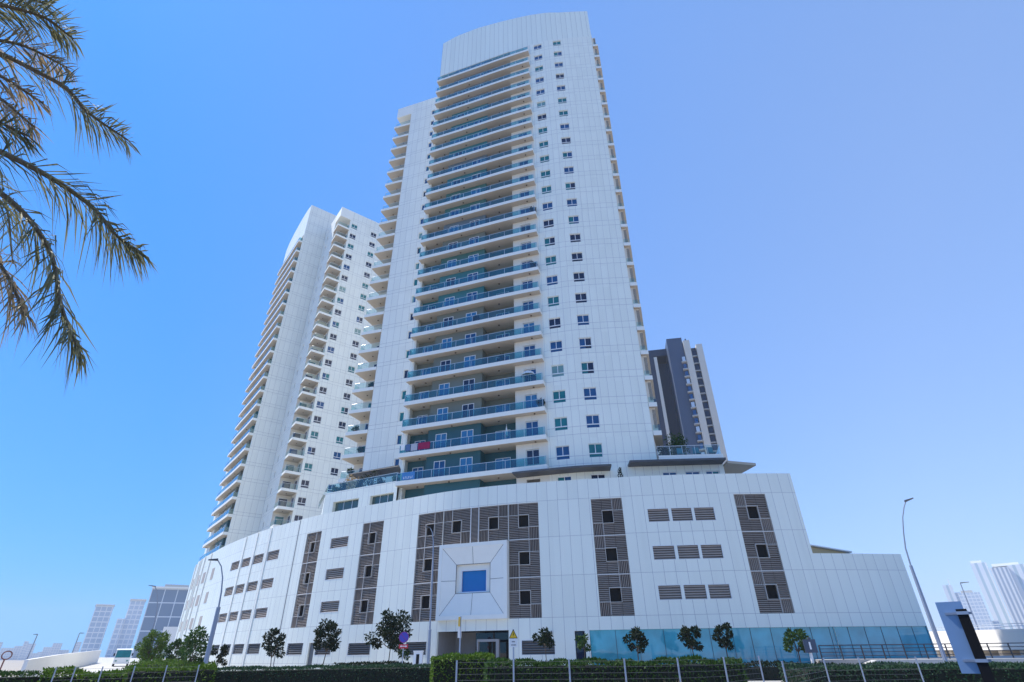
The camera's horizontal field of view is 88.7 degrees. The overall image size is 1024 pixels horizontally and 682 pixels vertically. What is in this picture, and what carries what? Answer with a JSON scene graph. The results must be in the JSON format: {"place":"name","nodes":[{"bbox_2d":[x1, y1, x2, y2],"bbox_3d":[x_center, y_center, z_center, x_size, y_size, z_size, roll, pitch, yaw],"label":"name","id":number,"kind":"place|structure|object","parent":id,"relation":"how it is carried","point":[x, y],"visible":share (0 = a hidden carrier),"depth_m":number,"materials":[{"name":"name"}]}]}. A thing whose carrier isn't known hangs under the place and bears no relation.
{"place":"outdoors","nodes":[
{"label":"outdoors","id":0,"kind":"place"},
{"bbox_2d":[0,660,58,677],"bbox_3d":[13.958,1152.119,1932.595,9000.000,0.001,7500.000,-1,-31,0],"label":"ground","id":1,"kind":"structure","parent":0,"point":[13,665],"depth_m":152.53,"materials":[{"name":"concrete"}]},
{"bbox_2d":[0,670,44,681],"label":"hedge","id":2,"kind":"object","parent":1,"relation":"on","point":[16,677],"visible":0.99,"depth_m":15.91,"materials":[{"name":"green plant"}]},
{"bbox_2d":[0,641,81,659],"bbox_3d":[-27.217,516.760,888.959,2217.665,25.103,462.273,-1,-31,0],"label":"distant city","id":3,"kind":"object","parent":1,"relation":"on","point":[21,652],"visible":0.33,"depth_m":889.37},
{"bbox_2d":[21,650,101,676],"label":"ramp wall","id":4,"kind":"structure","parent":1,"relation":"on","point":[78,659],"depth_m":64.18,"materials":[{"name":"concrete"}]},
{"bbox_2d":[36,665,128,681],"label":"hedge","id":5,"kind":"object","parent":1,"relation":"on","point":[90,676],"visible":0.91,"depth_m":16.59,"materials":[{"name":"green plant"}]},
{"bbox_2d":[80,604,114,651],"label":"tower","id":6,"kind":"structure","parent":1,"relation":"on","point":[96,630],"depth_m":403.95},
{"bbox_2d":[51,665,199,681],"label":"wire fence","id":7,"kind":"object","parent":1,"relation":"on","point":[102,668],"visible":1,"depth_m":15.75,"materials":[{"name":"metal"}]},
{"bbox_2d":[105,599,146,656],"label":"tower","id":8,"kind":"structure","parent":1,"relation":"on","point":[123,633],"depth_m":411.84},
{"bbox_2d":[131,584,188,657],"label":"tower","id":9,"kind":"structure","parent":1,"relation":"on","point":[171,600],"depth_m":252.04,"materials":[{"name":"grey glass"}]},
{"bbox_2d":[122,662,217,681],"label":"hedge","id":10,"kind":"object","parent":1,"relation":"on","point":[178,674],"visible":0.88,"depth_m":18.56,"materials":[{"name":"green plant"}]},
{"bbox_2d":[429,651,494,681],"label":"hedge","id":11,"kind":"object","parent":1,"relation":"on","point":[443,668],"visible":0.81,"depth_m":19.44,"materials":[{"name":"green plant"}]},
{"bbox_2d":[509,629,516,681],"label":"warning sign","id":12,"kind":"object","parent":1,"relation":"on","point":[513,642],"visible":1,"depth_m":13.74,"materials":[{"name":"metal"}]},
{"bbox_2d":[171,473,937,670],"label":"parking podium","id":13,"kind":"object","parent":1,"relation":"on","point":[607,564],"visible":0.88,"depth_m":44.97,"materials":[{"name":"concrete"}]},
{"bbox_2d":[228,611,238,621],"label":"louvre window","id":14,"kind":"structure","parent":13,"relation":"in","point":[233,617],"depth_m":62.89,"materials":[{"name":"metal"}]},
{"bbox_2d":[239,609,251,619],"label":"louvre window","id":15,"kind":"structure","parent":13,"relation":"in","point":[246,614],"depth_m":60.65,"materials":[{"name":"metal"}]},
{"bbox_2d":[246,580,257,591],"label":"louvre window","id":16,"kind":"structure","parent":13,"relation":"in","point":[252,586],"depth_m":62.20,"materials":[{"name":"metal"}]},
{"bbox_2d":[252,553,263,564],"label":"louvre window","id":17,"kind":"structure","parent":13,"relation":"in","point":[258,558],"depth_m":63.80,"materials":[{"name":"metal"}]},
{"bbox_2d":[254,607,267,618],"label":"louvre window","id":18,"kind":"structure","parent":13,"relation":"in","point":[261,612],"depth_m":58.43,"materials":[{"name":"metal"}]},
{"bbox_2d":[260,577,273,589],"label":"louvre window","id":19,"kind":"structure","parent":13,"relation":"in","point":[267,583],"depth_m":60.01,"materials":[{"name":"metal"}]},
{"bbox_2d":[266,549,279,560],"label":"louvre window","id":20,"kind":"structure","parent":13,"relation":"in","point":[274,554],"depth_m":61.55,"materials":[{"name":"metal"}]},
{"bbox_2d":[198,205,385,562],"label":"apartment tower","id":21,"kind":"structure","parent":13,"relation":"on","point":[291,441],"depth_m":112.14,"materials":[{"name":"white paint"}]},
{"bbox_2d":[307,643,313,668],"bbox_3d":[-19.303,30.538,50.370,0.818,2.610,0.050,-19,-35,28],"label":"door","id":22,"kind":"structure","parent":13,"relation":"in","point":[311,650],"depth_m":50.57,"materials":[{"name":"metal"}]},
{"bbox_2d":[319,600,339,612],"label":"louvre window","id":23,"kind":"structure","parent":13,"relation":"in","point":[327,606],"depth_m":51.83,"materials":[{"name":"metal"}]},
{"bbox_2d":[325,567,344,579],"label":"louvre window","id":24,"kind":"structure","parent":13,"relation":"in","point":[333,573],"depth_m":53.36,"materials":[{"name":"metal"}]},
{"bbox_2d":[329,536,348,548],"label":"louvre window","id":25,"kind":"structure","parent":13,"relation":"in","point":[338,542],"depth_m":54.94,"materials":[{"name":"metal"}]},
{"bbox_2d":[470,507,478,542],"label":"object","id":26,"kind":"structure","parent":13,"relation":"in","point":[474,510],"depth_m":47.91,"materials":[{"name":"metal"}]},
{"bbox_2d":[318,11,725,542],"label":"apartment tower","id":27,"kind":"structure","parent":13,"relation":"on","point":[502,133],"depth_m":69.50,"materials":[{"name":"white metal"}]},
{"bbox_2d":[345,475,358,489],"bbox_3d":[-19.132,16.980,62.650,1.953,2.306,1.471,-1,-31,0],"label":"potted plant","id":28,"kind":"object","parent":27,"relation":"on","point":[349,484],"visible":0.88,"depth_m":62.48,"materials":[{"name":"plant"}]},
{"bbox_2d":[361,470,377,485],"bbox_3d":[-16.678,16.397,61.540,2.139,2.179,1.839,-1,-31,0],"label":"potted plant","id":29,"kind":"object","parent":27,"relation":"on","point":[367,481],"visible":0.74,"depth_m":61.38,"materials":[{"name":"green plant"}]},
{"bbox_2d":[347,465,400,488],"bbox_3d":[-15.987,17.192,63.307,7.645,2.550,3.429,-14,-33,21],"label":"shade sail","id":30,"kind":"object","parent":27,"relation":"on","point":[388,470],"visible":0.63,"depth_m":63.52,"materials":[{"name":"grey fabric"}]},
{"bbox_2d":[402,471,414,479],"bbox_3d":[-11.482,14.925,58.027,1.600,0.850,0.020,-11,-32,16],"label":"banner","id":31,"kind":"object","parent":27,"relation":"attached to","point":[407,475],"visible":1,"depth_m":58.01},
{"bbox_2d":[418,441,430,449],"bbox_3d":[-9.940,11.847,59.289,1.499,0.800,0.145,-11,-32,16],"label":"towel","id":32,"kind":"object","parent":27,"relation":"hanging from","point":[424,445],"visible":1,"depth_m":59.24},
{"bbox_2d":[543,219,553,227],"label":"window","id":33,"kind":"structure","parent":27,"relation":"in","point":[548,223],"depth_m":71.02,"materials":[{"name":"blue glass"}]},
{"bbox_2d":[544,237,554,245],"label":"window","id":34,"kind":"structure","parent":27,"relation":"in","point":[548,241],"depth_m":69.40,"materials":[{"name":"glass"}]},
{"bbox_2d":[545,256,556,265],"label":"window","id":35,"kind":"structure","parent":27,"relation":"in","point":[551,260],"depth_m":67.76,"materials":[{"name":"teal glass"}]},
{"bbox_2d":[546,275,557,285],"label":"window","id":36,"kind":"structure","parent":27,"relation":"in","point":[551,280],"depth_m":66.08,"materials":[{"name":"glass"}]},
{"bbox_2d":[547,296,558,306],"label":"window","id":37,"kind":"structure","parent":27,"relation":"in","point":[552,301],"depth_m":64.46,"materials":[{"name":"glass"}]},
{"bbox_2d":[549,318,560,328],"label":"window","id":38,"kind":"structure","parent":27,"relation":"in","point":[553,323],"depth_m":62.81,"materials":[{"name":"glass"}]},
{"bbox_2d":[550,341,562,351],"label":"window","id":39,"kind":"structure","parent":27,"relation":"in","point":[555,346],"depth_m":61.17,"materials":[{"name":"glass"}]},
{"bbox_2d":[551,365,563,376],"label":"window","id":40,"kind":"structure","parent":27,"relation":"in","point":[558,370],"depth_m":59.52,"materials":[{"name":"glass"}]},
{"bbox_2d":[553,390,565,402],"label":"window","id":41,"kind":"structure","parent":27,"relation":"in","point":[558,396],"depth_m":57.86,"materials":[{"name":"glass"}]},
{"bbox_2d":[554,417,567,430],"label":"window","id":42,"kind":"structure","parent":27,"relation":"in","point":[559,423],"depth_m":56.26,"materials":[{"name":"glass"}]},
{"bbox_2d":[556,446,569,459],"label":"window","id":43,"kind":"structure","parent":27,"relation":"in","point":[562,452],"depth_m":54.60,"materials":[{"name":"glass"}]},
{"bbox_2d":[568,216,578,223],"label":"window","id":44,"kind":"structure","parent":27,"relation":"in","point":[573,219],"depth_m":70.45,"materials":[{"name":"glass"}]},
{"bbox_2d":[570,234,580,241],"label":"window","id":45,"kind":"structure","parent":27,"relation":"in","point":[573,237],"depth_m":68.81,"materials":[{"name":"glass"}]},
{"bbox_2d":[571,253,582,261],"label":"window","id":46,"kind":"structure","parent":27,"relation":"in","point":[575,256],"depth_m":67.15,"materials":[{"name":"glass"}]},
{"bbox_2d":[573,272,584,281],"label":"window","id":47,"kind":"structure","parent":27,"relation":"in","point":[580,276],"depth_m":65.54,"materials":[{"name":"glass"}]},
{"bbox_2d":[575,293,586,302],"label":"window","id":48,"kind":"structure","parent":27,"relation":"in","point":[581,297],"depth_m":63.89,"materials":[{"name":"glass"}]},
{"bbox_2d":[577,315,589,324],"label":"window","id":49,"kind":"structure","parent":27,"relation":"in","point":[581,319],"depth_m":62.24,"materials":[{"name":"glass"}]},
{"bbox_2d":[579,338,591,348],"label":"window","id":50,"kind":"structure","parent":27,"relation":"in","point":[584,343],"depth_m":60.61,"materials":[{"name":"glass"}]},
{"bbox_2d":[581,362,594,373],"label":"window","id":51,"kind":"structure","parent":27,"relation":"in","point":[587,367],"depth_m":58.97,"materials":[{"name":"glass"}]},
{"bbox_2d":[583,388,596,399],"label":"window","id":52,"kind":"structure","parent":27,"relation":"in","point":[589,393],"depth_m":57.32,"materials":[{"name":"glass"}]},
{"bbox_2d":[586,415,599,427],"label":"window","id":53,"kind":"structure","parent":27,"relation":"in","point":[592,421],"depth_m":55.69,"materials":[{"name":"glass"}]},
{"bbox_2d":[588,443,602,456],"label":"window","id":54,"kind":"structure","parent":27,"relation":"in","point":[595,450],"depth_m":54.05,"materials":[{"name":"glass"}]},
{"bbox_2d":[664,433,689,454],"bbox_3d":[17.496,11.236,55.237,2.697,3.705,2.779,-1,-31,0],"label":"potted plant","id":55,"kind":"object","parent":27,"relation":"on","point":[676,443],"visible":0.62,"depth_m":55.41,"materials":[{"name":"green plant"}]},
{"bbox_2d":[575,631,586,659],"bbox_3d":[5.438,24.467,41.065,0.799,3.010,0.020,-6,-31,9],"label":"side door","id":56,"kind":"structure","parent":13,"relation":"in","point":[579,654],"depth_m":41.18,"materials":[{"name":"grey glass"}]},
{"bbox_2d":[647,508,669,521],"bbox_3d":[12.573,14.979,45.018,1.800,1.130,0.237,-4,-31,5],"label":"louvre window","id":57,"kind":"structure","parent":13,"relation":"in","point":[656,514],"depth_m":45.04,"materials":[{"name":"metal"}]},
{"bbox_2d":[652,545,675,559],"bbox_3d":[12.604,17.569,43.476,1.800,1.120,0.237,-4,-31,5],"label":"louvre window","id":58,"kind":"structure","parent":13,"relation":"in","point":[663,552],"depth_m":43.50,"materials":[{"name":"metal"}]},
{"bbox_2d":[658,585,682,599],"bbox_3d":[12.635,20.134,41.949,1.800,1.090,0.237,-4,-31,5],"label":"louvre window","id":59,"kind":"structure","parent":13,"relation":"in","point":[666,592],"depth_m":41.97,"materials":[{"name":"metal"}]},
{"bbox_2d":[671,507,693,520],"bbox_3d":[14.535,14.862,44.862,1.750,1.130,0.239,-3,-31,4],"label":"louvre window","id":60,"kind":"structure","parent":13,"relation":"in","point":[678,514],"depth_m":44.90,"materials":[{"name":"metal"}]},
{"bbox_2d":[677,545,700,558],"bbox_3d":[14.566,17.453,43.320,1.750,1.120,0.239,-3,-31,4],"label":"louvre window","id":61,"kind":"structure","parent":13,"relation":"in","point":[684,551],"depth_m":43.35,"materials":[{"name":"metal"}]},
{"bbox_2d":[683,584,707,599],"bbox_3d":[14.597,20.017,41.794,1.750,1.090,0.239,-3,-31,4],"label":"louvre window","id":62,"kind":"structure","parent":13,"relation":"in","point":[691,591],"depth_m":41.81,"materials":[{"name":"metal"}]},
{"bbox_2d":[693,507,715,520],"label":"louvre window","id":63,"kind":"structure","parent":13,"relation":"in","point":[701,513],"depth_m":44.78,"materials":[{"name":"metal"}]},
{"bbox_2d":[700,544,723,558],"bbox_3d":[16.468,17.373,43.225,1.730,1.120,0.238,-2,-31,2],"label":"louvre window","id":64,"kind":"structure","parent":13,"relation":"in","point":[709,551],"depth_m":43.26,"materials":[{"name":"metal"}]},
{"bbox_2d":[707,584,731,598],"bbox_3d":[16.499,19.938,41.698,1.730,1.090,0.238,-2,-31,2],"label":"louvre window","id":65,"kind":"structure","parent":13,"relation":"in","point":[716,591],"depth_m":41.73,"materials":[{"name":"metal"}]},
{"bbox_2d":[723,461,755,473],"bbox_3d":[22.713,15.354,54.005,3.150,3.614,8.200,-1,-31,0],"label":"wedge canopy","id":66,"kind":"object","parent":13,"relation":"on","point":[731,467],"visible":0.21,"depth_m":52.32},
{"bbox_2d":[810,544,851,552],"bbox_3d":[27.677,19.778,47.669,4.757,1.800,7.417,-3,-31,3],"label":"roof canopy","id":67,"kind":"object","parent":13,"relation":"on","point":[818,549],"visible":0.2,"depth_m":45.20,"materials":[{"name":"beige metal"}]},
{"bbox_2d":[455,656,764,681],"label":"wire fence","id":68,"kind":"object","parent":1,"relation":"on","point":[725,670],"visible":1,"depth_m":13.50,"materials":[{"name":"metal"}]},
{"bbox_2d":[483,653,748,681],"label":"hedge","id":69,"kind":"object","parent":1,"relation":"on","point":[607,671],"visible":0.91,"depth_m":16.94,"materials":[{"name":"green plant"}]},
{"bbox_2d":[781,657,923,681],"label":"wire fence","id":70,"kind":"object","parent":1,"relation":"on","point":[786,677],"visible":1,"depth_m":15.22,"materials":[{"name":"metal"}]},
{"bbox_2d":[777,660,1023,681],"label":"hedge","id":71,"kind":"object","parent":1,"relation":"on","point":[1002,671],"visible":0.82,"depth_m":16.76,"materials":[{"name":"green plant"}]},
{"bbox_2d":[927,623,1023,656],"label":"road bridge","id":72,"kind":"structure","parent":1,"relation":"on","point":[1002,635],"depth_m":53.25,"materials":[{"name":"beige stone"}]},
{"bbox_2d":[60,657,164,676],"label":"side road","id":73,"kind":"structure","parent":0,"point":[105,662],"depth_m":90.11,"materials":[{"name":"concrete"}]},
{"bbox_2d":[112,649,132,665],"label":"minibus","id":74,"kind":"object","parent":73,"relation":"on","point":[122,656],"visible":0.94,"depth_m":83.11,"materials":[{"name":"paint"}]},
{"bbox_2d":[162,638,187,660],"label":"shade tree","id":75,"kind":"object","parent":73,"relation":"on","point":[170,648],"visible":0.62,"depth_m":52.58,"materials":[{"name":"green plant"}]},
{"bbox_2d":[177,625,213,661],"bbox_3d":[-26.823,26.083,44.059,3.116,4.012,3.533,-1,-31,0],"label":"street tree","id":76,"kind":"object","parent":73,"relation":"on","point":[190,643],"visible":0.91,"depth_m":43.97,"materials":[{"name":"green plant"}]},
{"bbox_2d":[39,679,781,681],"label":"forecourt paving","id":77,"kind":"structure","parent":0,"point":[751,681],"depth_m":30.94,"materials":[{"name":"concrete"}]},
{"bbox_2d":[134,629,170,661],"bbox_3d":[-38.351,33.000,55.726,3.342,4.300,3.141,-21,-36,31],"label":"shade tree","id":78,"kind":"object","parent":77,"relation":"on","point":[148,651],"visible":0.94,"depth_m":55.50,"materials":[{"name":"green plant"}]},
{"bbox_2d":[128,658,218,669],"bbox_3d":[-30.545,29.181,46.688,13.211,1.808,2.765,-22,-37,32],"label":"hedge","id":79,"kind":"object","parent":77,"relation":"on","point":[154,662],"visible":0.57,"depth_m":46.41,"materials":[{"name":"green plant"}]},
{"bbox_2d":[203,558,222,663],"bbox_3d":[-15.514,14.331,26.612,1.347,6.121,0.470,20,-36,-30],"label":"street lamp","id":80,"kind":"object","parent":77,"relation":"on","point":[210,642],"visible":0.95,"depth_m":26.67,"materials":[{"name":"metal"}]},
{"bbox_2d":[211,644,229,666],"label":"street tree","id":81,"kind":"object","parent":77,"relation":"on","point":[222,654],"visible":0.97,"depth_m":44.74,"materials":[{"name":"green plant"}]},
{"bbox_2d":[261,628,285,665],"bbox_3d":[-20.788,27.004,45.531,2.222,3.806,2.481,-1,-31,0],"label":"street tree","id":82,"kind":"object","parent":77,"relation":"on","point":[270,648],"visible":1,"depth_m":45.75,"materials":[{"name":"green plant"}]},
{"bbox_2d":[199,662,432,681],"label":"hedge","id":83,"kind":"object","parent":77,"relation":"on","point":[404,672],"visible":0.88,"depth_m":21.27,"materials":[{"name":"green plant"}]},
{"bbox_2d":[313,618,341,668],"bbox_3d":[-15.577,25.600,43.796,2.623,4.336,2.337,-1,-31,0],"label":"street tree","id":84,"kind":"object","parent":77,"relation":"on","point":[321,634],"visible":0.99,"depth_m":43.83,"materials":[{"name":"green plant"}]},
{"bbox_2d":[332,660,412,668],"bbox_3d":[-10.551,24.865,39.555,6.564,1.401,1.978,-10,-32,15],"label":"hedge","id":85,"kind":"object","parent":77,"relation":"on","point":[356,663],"visible":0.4,"depth_m":39.57,"materials":[{"name":"green plant"}]},
{"bbox_2d":[364,608,413,659],"bbox_3d":[-9.578,23.642,41.176,3.300,4.896,3.446,-25,-39,35],"label":"street tree","id":86,"kind":"object","parent":77,"relation":"on","point":[395,626],"visible":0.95,"depth_m":41.34,"materials":[{"name":"green plant"}]},
{"bbox_2d":[397,647,410,660],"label":"street tree","id":87,"kind":"object","parent":77,"relation":"on","point":[400,651],"visible":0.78,"depth_m":40.06,"materials":[{"name":"green plant"}]},
{"bbox_2d":[399,632,408,662],"bbox_3d":[-7.943,22.809,37.999,0.720,3.040,0.124,5,-31,-9],"label":"no parking sign","id":88,"kind":"object","parent":77,"relation":"on","point":[403,637],"visible":0.98,"depth_m":38.45,"materials":[{"name":"metal"}]},
{"bbox_2d":[413,651,423,664],"bbox_3d":[-6.817,23.438,37.886,0.720,1.820,0.480,-1,-31,0],"label":"utility cabinet","id":89,"kind":"object","parent":77,"relation":"on","point":[418,657],"visible":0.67,"depth_m":37.98,"materials":[{"name":"metal"}]},
{"bbox_2d":[424,526,433,663],"bbox_3d":[-6.638,20.137,41.064,1.219,10.741,0.446,-1,-31,0],"label":"street lamp","id":90,"kind":"object","parent":77,"relation":"on","point":[428,646],"visible":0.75,"depth_m":40.48,"materials":[{"name":"metal"}]},
{"bbox_2d":[458,616,461,651],"bbox_3d":[-2.594,15.305,25.678,0.082,3.220,0.505,-6,-31,8],"label":"street sign","id":91,"kind":"object","parent":77,"relation":"on","point":[459,627],"visible":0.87,"depth_m":26.11,"materials":[{"name":"metal"}]},
{"bbox_2d":[532,626,555,660],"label":"street tree","id":92,"kind":"object","parent":77,"relation":"on","point":[545,639],"visible":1,"depth_m":38.05,"materials":[{"name":"green plant"}]},
{"bbox_2d":[574,633,591,657],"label":"street tree","id":93,"kind":"object","parent":77,"relation":"on","point":[581,642],"visible":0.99,"depth_m":37.73,"materials":[{"name":"green plant"}]},
{"bbox_2d":[622,626,649,659],"bbox_3d":[8.629,21.496,36.273,1.820,3.188,1.597,-14,-33,21],"label":"street tree","id":94,"kind":"object","parent":77,"relation":"on","point":[636,634],"visible":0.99,"depth_m":36.48,"materials":[{"name":"green plant"}]},
{"bbox_2d":[676,625,703,663],"bbox_3d":[12.200,20.963,35.454,1.588,3.195,1.666,15,-34,-25],"label":"street tree","id":95,"kind":"object","parent":77,"relation":"on","point":[687,637],"visible":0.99,"depth_m":35.73,"materials":[{"name":"green plant"}]},
{"bbox_2d":[711,622,733,656],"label":"street tree","id":96,"kind":"object","parent":77,"relation":"on","point":[719,629],"visible":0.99,"depth_m":35.29,"materials":[{"name":"green plant"}]},
{"bbox_2d":[682,660,834,680],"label":"hedge","id":97,"kind":"object","parent":77,"relation":"on","point":[770,672],"visible":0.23,"depth_m":32.06,"materials":[{"name":"green plant"}]},
{"bbox_2d":[782,628,810,661],"bbox_3d":[18.498,20.100,33.856,2.110,2.910,1.704,-1,-31,0],"label":"street tree","id":98,"kind":"object","parent":77,"relation":"on","point":[793,637],"visible":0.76,"depth_m":34.00,"materials":[{"name":"green plant"}]},
{"bbox_2d":[802,637,817,662],"bbox_3d":[18.548,19.530,32.267,0.689,2.260,0.273,-10,-32,16],"label":"direction sign","id":99,"kind":"object","parent":77,"relation":"on","point":[810,646],"visible":0.76,"depth_m":32.48,"materials":[{"name":"metal"}]},
{"bbox_2d":[814,655,1023,663],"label":"raised walkway","id":100,"kind":"structure","parent":77,"relation":"on","point":[1018,658],"depth_m":33.77,"materials":[{"name":"concrete"}]},
{"bbox_2d":[818,642,1023,659],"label":"metal railing","id":101,"kind":"object","parent":100,"relation":"on","point":[883,651],"visible":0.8,"depth_m":34.30,"materials":[{"name":"metal"}]},
{"bbox_2d":[902,498,947,662],"bbox_3d":[22.322,13.017,27.991,1.531,9.000,0.416,-21,-36,30],"label":"street lamp","id":102,"kind":"object","parent":77,"relation":"on","point":[934,630],"visible":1,"depth_m":27.75,"materials":[{"name":"metal"}]},
{"bbox_2d":[0,0,1023,656],"label":"sky","id":103,"kind":"structure","parent":0,"point":[824,198],"materials":[{"name":"blue"}]},
{"bbox_2d":[648,338,727,463],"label":"dark tower","id":104,"kind":"structure","parent":0,"point":[685,401],"depth_m":199.02,"materials":[{"name":"dark grey cladding panels"},{"name":"concrete"},{"name":"glass"}]},
{"bbox_2d":[942,579,963,608],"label":"tower","id":105,"kind":"structure","parent":0,"point":[951,596],"depth_m":756.88,"materials":[{"name":"white paint"}]},
{"bbox_2d":[958,590,1001,629],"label":"tower","id":106,"kind":"structure","parent":0,"point":[978,609],"depth_m":572.78,"materials":[{"name":"concrete"}]},
{"bbox_2d":[970,560,1014,628],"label":"tower","id":107,"kind":"structure","parent":0,"point":[991,594],"depth_m":626.80,"materials":[{"name":"white paint"}]},
{"bbox_2d":[989,562,1023,628],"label":"tower","id":108,"kind":"structure","parent":0,"point":[1008,578],"depth_m":605.96,"materials":[{"name":"white paint"}]},
{"label":"street","id":109,"kind":"structure","parent":0,"visible":0},
{"bbox_2d":[0,0,158,392],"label":"date palm","id":110,"kind":"object","parent":109,"relation":"on","point":[21,307],"visible":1,"depth_m":4.23,"materials":[{"name":"palm leaves"},{"name":"bark"}]},
{"bbox_2d":[935,601,995,681],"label":"road sign","id":111,"kind":"object","parent":109,"relation":"on","point":[968,651],"visible":1,"depth_m":11.06,"materials":[{"name":"metal"}]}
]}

